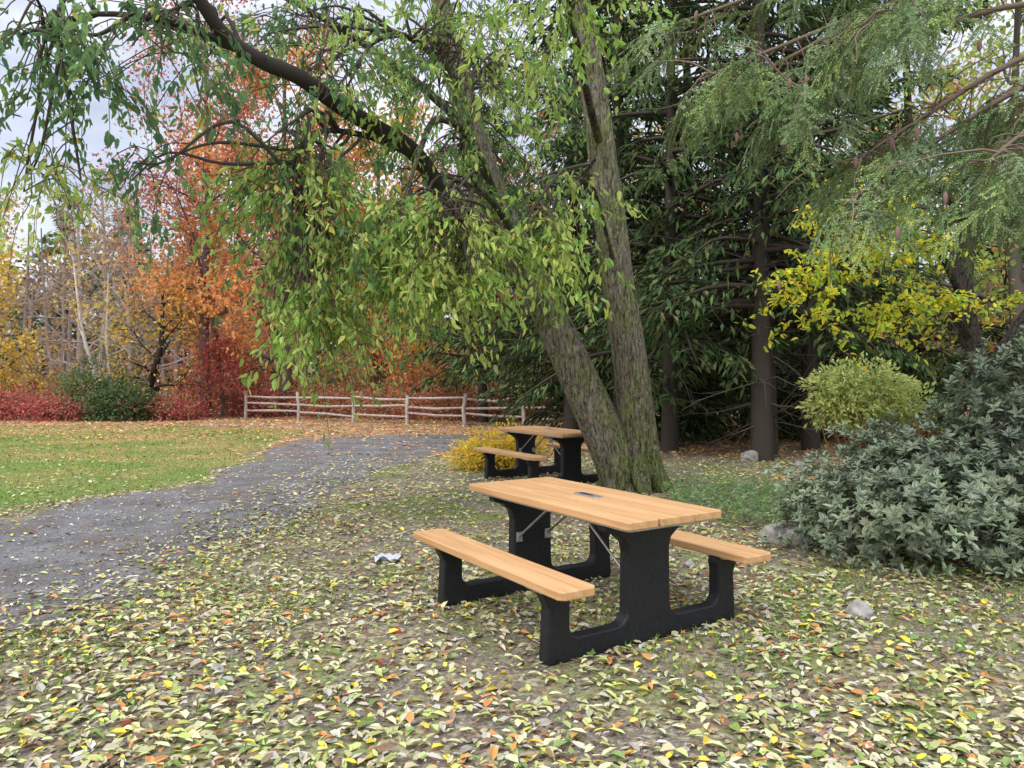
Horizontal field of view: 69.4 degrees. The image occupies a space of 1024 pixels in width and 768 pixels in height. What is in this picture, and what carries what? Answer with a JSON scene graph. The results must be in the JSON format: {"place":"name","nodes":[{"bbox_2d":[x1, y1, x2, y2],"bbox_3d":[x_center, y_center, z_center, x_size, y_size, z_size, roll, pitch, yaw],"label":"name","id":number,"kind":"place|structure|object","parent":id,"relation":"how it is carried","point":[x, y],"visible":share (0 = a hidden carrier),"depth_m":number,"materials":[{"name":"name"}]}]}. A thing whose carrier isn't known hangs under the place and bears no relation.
{"place":"outdoors","nodes":[
{"label":"outdoors","id":0,"kind":"place"},
{"bbox_2d":[0,425,306,507],"bbox_3d":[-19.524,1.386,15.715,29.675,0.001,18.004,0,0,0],"label":"lawn","id":1,"kind":"structure","parent":0,"point":[115,482],"depth_m":14.06,"materials":[{"name":"green plant"}]},
{"bbox_2d":[0,435,536,631],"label":"asphalt path","id":2,"kind":"structure","parent":0,"point":[62,522],"depth_m":7.80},
{"bbox_2d":[0,382,1023,767],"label":"ground","id":3,"kind":"structure","parent":0,"point":[518,682],"depth_m":4.08,"materials":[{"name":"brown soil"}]},
{"bbox_2d":[0,389,29,419],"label":"burning bush","id":4,"kind":"object","parent":3,"relation":"on","point":[7,401],"visible":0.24,"depth_m":27.21,"materials":[{"name":"red plant"}]},
{"bbox_2d":[0,192,35,331],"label":"aspen tree","id":5,"kind":"object","parent":3,"relation":"on","point":[6,237],"visible":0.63,"depth_m":32.71,"materials":[{"name":"yellow plant"}]},
{"bbox_2d":[0,237,56,397],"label":"aspen tree","id":6,"kind":"object","parent":3,"relation":"on","point":[14,364],"visible":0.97,"depth_m":28.50,"materials":[{"name":"yellow plant"}]},
{"bbox_2d":[0,375,69,421],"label":"burning bush","id":7,"kind":"object","parent":3,"relation":"on","point":[9,409],"visible":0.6,"depth_m":26.70,"materials":[{"name":"red plant"}]},
{"bbox_2d":[0,187,69,377],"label":"bare tree","id":8,"kind":"object","parent":3,"relation":"on","point":[16,206],"visible":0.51,"depth_m":38.39,"materials":[{"name":"brown plant"}]},
{"bbox_2d":[4,191,109,393],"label":"tree","id":9,"kind":"object","parent":3,"relation":"on","point":[59,228],"visible":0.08,"depth_m":59.13,"materials":[{"name":"plant"}]},
{"bbox_2d":[0,341,114,415],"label":"viburnum shrub","id":10,"kind":"object","parent":3,"relation":"on","point":[37,383],"visible":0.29,"depth_m":29.91,"materials":[{"name":"orange plant"}]},
{"bbox_2d":[9,387,109,421],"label":"burning bush","id":11,"kind":"object","parent":3,"relation":"on","point":[50,411],"visible":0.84,"depth_m":26.16,"materials":[{"name":"red plant"}]},
{"bbox_2d":[40,233,127,390],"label":"gray birch tree","id":12,"kind":"object","parent":3,"relation":"on","point":[80,324],"visible":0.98,"depth_m":28.16,"materials":[{"name":"beige plant"}]},
{"bbox_2d":[0,147,180,397],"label":"bare tree","id":13,"kind":"object","parent":3,"relation":"on","point":[79,338],"visible":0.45,"depth_m":39.94,"materials":[{"name":"grey plant"}]},
{"bbox_2d":[39,341,145,420],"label":"juniper shrub","id":14,"kind":"object","parent":3,"relation":"on","point":[87,379],"visible":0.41,"depth_m":26.64,"materials":[{"name":"green plant"}]},
{"bbox_2d":[2,156,184,393],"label":"bare tree","id":15,"kind":"object","parent":3,"relation":"on","point":[104,269],"visible":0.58,"depth_m":36.86,"materials":[{"name":"grey plant"}]},
{"bbox_2d":[54,253,146,399],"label":"gray birch tree","id":16,"kind":"object","parent":3,"relation":"on","point":[106,318],"visible":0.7,"depth_m":28.64,"materials":[{"name":"beige plant"}]},
{"bbox_2d":[2,168,202,406],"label":"bare tree","id":17,"kind":"object","parent":3,"relation":"on","point":[129,268],"visible":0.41,"depth_m":34.51,"materials":[{"name":"grey plant"}]},
{"bbox_2d":[68,368,170,421],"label":"juniper shrub","id":18,"kind":"object","parent":3,"relation":"on","point":[118,411],"visible":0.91,"depth_m":26.09,"materials":[{"name":"green plant"}]},
{"bbox_2d":[83,206,179,390],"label":"pine tree","id":19,"kind":"object","parent":3,"relation":"on","point":[137,248],"visible":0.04,"depth_m":57.49,"materials":[{"name":"green plant"}]},
{"bbox_2d":[92,253,231,417],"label":"crab apple tree","id":20,"kind":"object","parent":3,"relation":"on","point":[160,352],"visible":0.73,"depth_m":28.06,"materials":[{"name":"orange plant"}]},
{"bbox_2d":[109,384,228,421],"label":"burning bush","id":21,"kind":"object","parent":3,"relation":"on","point":[183,405],"visible":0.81,"depth_m":26.73,"materials":[{"name":"red plant"}]},
{"bbox_2d":[101,156,275,395],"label":"bare tree","id":22,"kind":"object","parent":3,"relation":"on","point":[171,349],"visible":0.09,"depth_m":36.14,"materials":[{"name":"brown plant"}]},
{"bbox_2d":[74,0,331,416],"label":"red maple tree","id":23,"kind":"object","parent":3,"relation":"on","point":[169,186],"visible":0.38,"depth_m":28.18,"materials":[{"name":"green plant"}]},
{"bbox_2d":[98,130,308,408],"bbox_3d":[-13.209,-4.856,32.905,9.706,12.471,10.058,0,0,0],"label":"maple tree","id":24,"kind":"object","parent":3,"relation":"on","point":[178,248],"visible":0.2,"depth_m":31.74,"materials":[{"name":"orange plant"}]},
{"bbox_2d":[158,205,256,394],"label":"pine tree","id":25,"kind":"object","parent":3,"relation":"on","point":[198,283],"depth_m":59.83,"materials":[{"name":"green plant"}]},
{"bbox_2d":[144,352,277,415],"bbox_3d":[-12.276,-0.029,30.931,6.442,2.927,3.627,0,0,0],"label":"viburnum shrub","id":26,"kind":"object","parent":3,"relation":"on","point":[165,391],"visible":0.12,"depth_m":30.91,"materials":[{"name":"red plant"}]},
{"bbox_2d":[171,328,280,417],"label":"japanese maple tree","id":27,"kind":"object","parent":3,"relation":"on","point":[227,363],"visible":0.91,"depth_m":27.86,"materials":[{"name":"red plant"}]},
{"bbox_2d":[161,151,302,405],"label":"bare tree","id":28,"kind":"object","parent":3,"relation":"on","point":[263,336],"visible":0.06,"depth_m":35.67,"materials":[{"name":"brown plant"}]},
{"bbox_2d":[208,369,307,417],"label":"burning bush","id":29,"kind":"object","parent":3,"relation":"on","point":[241,403],"visible":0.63,"depth_m":28.94,"materials":[{"name":"red plant"}]},
{"bbox_2d":[107,10,433,415],"bbox_3d":[-8.727,-6.899,29.823,11.817,16.584,11.005,0,0,0],"label":"maple tree","id":30,"kind":"object","parent":3,"relation":"on","point":[232,294],"visible":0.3,"depth_m":28.05,"materials":[{"name":"orange plant"}]},
{"bbox_2d":[262,211,323,389],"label":"pine tree","id":31,"kind":"object","parent":3,"relation":"on","point":[269,239],"visible":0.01,"depth_m":61.50,"materials":[{"name":"green plant"}]},
{"bbox_2d":[252,371,346,416],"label":"burning bush","id":32,"kind":"object","parent":3,"relation":"on","point":[300,393],"visible":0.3,"depth_m":29.84,"materials":[{"name":"red plant"}]},
{"bbox_2d":[223,136,391,408],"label":"bare tree","id":33,"kind":"object","parent":3,"relation":"on","point":[301,331],"visible":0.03,"depth_m":36.82,"materials":[{"name":"brown plant"}]},
{"bbox_2d":[276,376,390,418],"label":"burning bush","id":34,"kind":"object","parent":3,"relation":"on","point":[334,410],"visible":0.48,"depth_m":28.43,"materials":[{"name":"red plant"}]},
{"bbox_2d":[0,0,678,494],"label":"elm tree","id":35,"kind":"object","parent":3,"relation":"on","point":[412,276],"visible":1,"depth_m":6.98,"materials":[{"name":"green plant"}]},
{"bbox_2d":[294,192,385,393],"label":"pine tree","id":36,"kind":"object","parent":3,"relation":"on","point":[325,353],"visible":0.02,"depth_m":58.64,"materials":[{"name":"green plant"}]},
{"bbox_2d":[293,340,416,415],"bbox_3d":[-6.440,-0.333,30.856,6.547,3.515,3.756,0,0,0],"label":"viburnum shrub","id":37,"kind":"object","parent":3,"relation":"on","point":[357,384],"visible":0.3,"depth_m":30.85,"materials":[{"name":"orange plant"}]},
{"bbox_2d":[263,83,489,414],"bbox_3d":[-5.061,-5.092,30.738,8.765,15.131,9.393,0,0,33],"label":"maple tree","id":38,"kind":"object","parent":3,"relation":"on","point":[369,158],"visible":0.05,"depth_m":30.13,"materials":[{"name":"orange plant"}]},
{"bbox_2d":[371,553,403,561],"bbox_3d":[-1.020,1.423,6.060,0.240,0.063,0.120,0,0,-29],"label":"paper napkin","id":39,"kind":"object","parent":3,"relation":"on","point":[384,557],"visible":0.97,"depth_m":6.05,"materials":[{"name":"white paper"}]},
{"bbox_2d":[331,372,453,420],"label":"burning bush","id":40,"kind":"object","parent":3,"relation":"on","point":[394,410],"visible":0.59,"depth_m":27.09,"materials":[{"name":"red plant"}]},
{"bbox_2d":[358,163,447,393],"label":"pine tree","id":41,"kind":"object","parent":3,"relation":"on","point":[419,329],"visible":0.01,"depth_m":54.16,"materials":[{"name":"green plant"}]},
{"bbox_2d":[365,342,501,417],"bbox_3d":[-2.996,-0.344,29.357,6.255,3.522,3.525,0,0,0],"label":"viburnum shrub","id":42,"kind":"object","parent":3,"relation":"on","point":[420,378],"visible":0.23,"depth_m":29.35,"materials":[{"name":"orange plant"}]},
{"bbox_2d":[326,98,545,410],"bbox_3d":[-2.275,-5.421,32.181,11.325,13.613,9.397,0,0,0],"label":"oak tree","id":43,"kind":"object","parent":3,"relation":"on","point":[360,373],"visible":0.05,"depth_m":31.52,"materials":[{"name":"orange plant"}]},
{"bbox_2d":[400,376,509,421],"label":"burning bush","id":44,"kind":"object","parent":3,"relation":"on","point":[459,403],"visible":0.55,"depth_m":26.47,"materials":[{"name":"red plant"}]},
{"bbox_2d":[400,48,550,422],"bbox_3d":[-0.980,-5.126,25.275,6.135,13.101,6.074,0,0,0],"label":"hemlock tree","id":45,"kind":"object","parent":3,"relation":"on","point":[481,386],"visible":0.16,"depth_m":25.08,"materials":[{"name":"green plant"}]},
{"bbox_2d":[441,416,553,471],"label":"forsythia shrub","id":46,"kind":"object","parent":3,"relation":"on","point":[479,461],"visible":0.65,"depth_m":12.10,"materials":[{"name":"yellow plant"}]},
{"bbox_2d":[0,207,1008,401],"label":"distant trees","id":47,"kind":"object","parent":3,"relation":"on","point":[45,239],"visible":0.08,"depth_m":50.83,"materials":[{"name":"leaf foliage"},{"name":"bark"}]},
{"bbox_2d":[462,346,559,417],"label":"viburnum shrub","id":48,"kind":"object","parent":3,"relation":"on","point":[499,387],"visible":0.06,"depth_m":28.61,"materials":[{"name":"orange plant"}]},
{"bbox_2d":[460,381,562,422],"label":"burning bush","id":49,"kind":"object","parent":3,"relation":"on","point":[491,412],"visible":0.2,"depth_m":26.05,"materials":[{"name":"red plant"}]},
{"bbox_2d":[0,415,1023,767],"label":"fallen leaves","id":50,"kind":"object","parent":3,"relation":"on","point":[966,745],"visible":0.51,"depth_m":3.81,"materials":[{"name":"yellow plant"}]},
{"bbox_2d":[439,75,595,409],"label":"oak tree","id":51,"kind":"object","parent":3,"relation":"on","point":[534,155],"visible":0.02,"depth_m":27.38,"materials":[{"name":"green plant"}]},
{"bbox_2d":[473,426,598,483],"bbox_3d":[0.520,1.044,10.958,1.585,0.758,1.730,0,0,-32],"label":"picnic table","id":52,"kind":"object","parent":3,"relation":"on","point":[568,447],"visible":0.81,"depth_m":10.65,"materials":[{"name":"beige wood"}]},
{"bbox_2d":[244,391,890,428],"bbox_3d":[0.380,0.854,23.659,22.805,1.176,1.306,0,0,20],"label":"split rail fence","id":53,"kind":"object","parent":3,"relation":"on","point":[463,408],"visible":0.33,"depth_m":24.69,"materials":[{"name":"brown wood"}]},
{"bbox_2d":[418,0,740,429],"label":"hemlock tree","id":54,"kind":"object","parent":3,"relation":"on","point":[571,423],"visible":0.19,"depth_m":17.57,"materials":[{"name":"green plant"}]},
{"bbox_2d":[414,477,770,665],"bbox_3d":[0.446,1.088,4.758,1.585,0.758,1.730,0,0,-32],"label":"picnic table","id":55,"kind":"object","parent":3,"relation":"on","point":[643,530],"visible":1,"depth_m":4.37,"materials":[{"name":"beige wood"}]},
{"bbox_2d":[530,376,660,427],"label":"evergreen shrub","id":56,"kind":"object","parent":3,"relation":"on","point":[550,408],"visible":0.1,"depth_m":19.93,"materials":[{"name":"green plant"}]},
{"bbox_2d":[472,0,731,432],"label":"hemlock tree","id":57,"kind":"object","parent":3,"relation":"on","point":[492,392],"visible":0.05,"depth_m":20.87,"materials":[{"name":"green plant"}]},
{"bbox_2d":[476,0,750,427],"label":"hemlock tree","id":58,"kind":"object","parent":3,"relation":"on","point":[655,105],"visible":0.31,"depth_m":16.39,"materials":[{"name":"green plant"}]},
{"bbox_2d":[555,91,745,372],"bbox_3d":[5.130,-3.939,27.002,9.457,13.585,10.228,0,0,0],"label":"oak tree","id":59,"kind":"object","parent":3,"relation":"on","point":[650,130],"visible":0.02,"depth_m":26.21,"materials":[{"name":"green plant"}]},
{"bbox_2d":[606,366,749,444],"bbox_3d":[4.324,0.326,17.917,4.130,2.366,3.046,0,0,0],"label":"evergreen shrub","id":60,"kind":"object","parent":3,"relation":"on","point":[712,431],"visible":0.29,"depth_m":17.57,"materials":[{"name":"green plant"}]},
{"bbox_2d":[537,0,827,447],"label":"hemlock tree","id":61,"kind":"object","parent":3,"relation":"on","point":[747,391],"visible":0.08,"depth_m":17.76,"materials":[{"name":"green plant"}]},
{"bbox_2d":[513,0,862,452],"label":"hemlock tree","id":62,"kind":"object","parent":3,"relation":"on","point":[668,171],"visible":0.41,"depth_m":14.76,"materials":[{"name":"green plant"}]},
{"bbox_2d":[684,560,694,567],"bbox_3d":[1.418,1.448,5.912,0.085,0.070,0.084,0,0,5],"label":"stone","id":63,"kind":"object","parent":3,"relation":"on","point":[689,563],"visible":0.73,"depth_m":5.89,"materials":[{"name":"stone"}]},
{"bbox_2d":[740,450,758,462],"bbox_3d":[4.301,1.360,13.406,0.331,0.332,0.339,0,0,16],"label":"boulder","id":64,"kind":"object","parent":3,"relation":"on","point":[749,456],"visible":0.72,"depth_m":13.28,"materials":[{"name":"stone"}]},
{"bbox_2d":[660,472,839,528],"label":"groundcover plants","id":65,"kind":"object","parent":3,"relation":"on","point":[738,498],"visible":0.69,"depth_m":8.55,"materials":[{"name":"green plant"}]},
{"bbox_2d":[580,0,949,461],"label":"hemlock tree","id":66,"kind":"object","parent":3,"relation":"on","point":[761,403],"visible":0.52,"depth_m":13.42,"materials":[{"name":"green plant"}]},
{"bbox_2d":[646,73,888,376],"bbox_3d":[9.198,-4.935,27.477,9.269,13.317,9.611,0,0,36],"label":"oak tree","id":67,"kind":"object","parent":3,"relation":"on","point":[782,232],"depth_m":26.57,"materials":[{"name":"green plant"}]},
{"bbox_2d":[699,347,840,442],"bbox_3d":[6.876,0.119,18.391,4.858,2.707,3.367,0,0,0],"label":"evergreen shrub","id":68,"kind":"object","parent":3,"relation":"on","point":[785,396],"visible":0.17,"depth_m":18.18,"materials":[{"name":"green plant"}]},
{"bbox_2d":[630,0,921,456],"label":"hemlock tree","id":69,"kind":"object","parent":3,"relation":"on","point":[686,240],"visible":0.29,"depth_m":14.05,"materials":[{"name":"green plant"}]},
{"bbox_2d":[723,353,841,428],"bbox_3d":[8.579,-0.223,21.902,5.037,3.361,3.637,0,0,0],"label":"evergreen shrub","id":70,"kind":"object","parent":3,"relation":"on","point":[781,372],"visible":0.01,"depth_m":21.82,"materials":[{"name":"green plant"}]},
{"bbox_2d":[757,522,813,546],"bbox_3d":[2.506,1.415,6.767,0.489,0.280,0.297,0,0,25],"label":"boulder","id":71,"kind":"object","parent":3,"relation":"on","point":[769,529],"visible":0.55,"depth_m":6.67,"materials":[{"name":"stone"}]},
{"bbox_2d":[794,461,804,467],"bbox_3d":[4.910,1.387,12.612,0.188,0.148,0.263,0,0,5],"label":"stone","id":72,"kind":"object","parent":3,"relation":"on","point":[799,463],"visible":0.7,"depth_m":12.55,"materials":[{"name":"stone"}]},
{"bbox_2d":[656,0,947,432],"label":"hemlock tree","id":73,"kind":"object","parent":3,"relation":"on","point":[788,361],"visible":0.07,"depth_m":18.99,"materials":[{"name":"green plant"}]},
{"bbox_2d":[599,0,1023,292],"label":"hemlock tree","id":74,"kind":"object","parent":3,"relation":"on","point":[871,23],"visible":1,"depth_m":4.96,"materials":[{"name":"green plant"}]},
{"bbox_2d":[651,0,985,450],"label":"hemlock tree","id":75,"kind":"object","parent":3,"relation":"on","point":[809,442],"visible":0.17,"depth_m":14.95,"materials":[{"name":"green plant"}]},
{"bbox_2d":[845,599,874,619],"bbox_3d":[2.197,1.443,4.663,0.159,0.152,0.168,0,0,-17],"label":"stone","id":76,"kind":"object","parent":3,"relation":"on","point":[863,608],"visible":0.77,"depth_m":4.62,"materials":[{"name":"stone"}]},
{"bbox_2d":[795,351,949,471],"bbox_3d":[5.447,0.476,11.179,2.329,1.976,1.807,0,0,0],"label":"azalea bush","id":77,"kind":"object","parent":3,"relation":"on","point":[863,404],"visible":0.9,"depth_m":11.00,"materials":[{"name":"green plant"}]},
{"bbox_2d":[734,102,1023,488],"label":"spicebush tree","id":78,"kind":"object","parent":3,"relation":"on","point":[961,304],"visible":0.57,"depth_m":8.64,"materials":[{"name":"yellow plant"}]},
{"bbox_2d":[760,324,1023,578],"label":"holly bush","id":79,"kind":"object","parent":3,"relation":"on","point":[931,489],"visible":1,"depth_m":6.06,"materials":[{"name":"green plant"}]},
{"bbox_2d":[819,350,973,439],"bbox_3d":[9.610,0.302,17.649,5.038,2.375,3.567,0,0,0],"label":"evergreen shrub","id":80,"kind":"object","parent":3,"relation":"on","point":[935,390],"visible":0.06,"depth_m":17.41,"materials":[{"name":"green plant"}]},
{"bbox_2d":[780,0,1023,420],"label":"hemlock tree","id":81,"kind":"object","parent":3,"relation":"on","point":[931,354],"visible":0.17,"depth_m":19.09,"materials":[{"name":"green plant"}]},
{"bbox_2d":[783,0,1023,424],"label":"beech tree","id":82,"kind":"object","parent":3,"relation":"on","point":[1018,277],"visible":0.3,"depth_m":13.94,"materials":[{"name":"green plant"}]},
{"bbox_2d":[816,45,1009,382],"bbox_3d":[13.813,-5.402,26.867,9.873,13.650,8.182,0,0,21],"label":"oak tree","id":83,"kind":"object","parent":3,"relation":"on","point":[980,317],"visible":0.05,"depth_m":26.17,"materials":[{"name":"green plant"}]},
{"bbox_2d":[873,406,955,463],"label":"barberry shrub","id":84,"kind":"object","parent":3,"relation":"on","point":[922,431],"visible":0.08,"depth_m":11.66,"materials":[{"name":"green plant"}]},
{"bbox_2d":[899,62,1023,348],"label":"beech tree","id":85,"kind":"object","parent":3,"relation":"on","point":[1000,291],"visible":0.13,"depth_m":14.79,"materials":[{"name":"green plant"}]},
{"bbox_2d":[930,346,1007,435],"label":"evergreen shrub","id":86,"kind":"object","parent":3,"relation":"on","point":[969,389],"visible":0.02,"depth_m":17.43,"materials":[{"name":"green plant"}]},
{"bbox_2d":[933,8,1023,429],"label":"hemlock tree","id":87,"kind":"object","parent":3,"relation":"on","point":[997,330],"visible":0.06,"depth_m":19.56,"materials":[{"name":"green plant"}]},
{"bbox_2d":[934,70,1023,400],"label":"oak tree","id":88,"kind":"object","parent":3,"relation":"on","point":[995,244],"visible":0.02,"depth_m":26.46,"materials":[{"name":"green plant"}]},
{"bbox_2d":[0,0,1023,381],"label":"sky","id":89,"kind":"structure","parent":0,"point":[94,135],"materials":[{"name":"white"}]}
]}

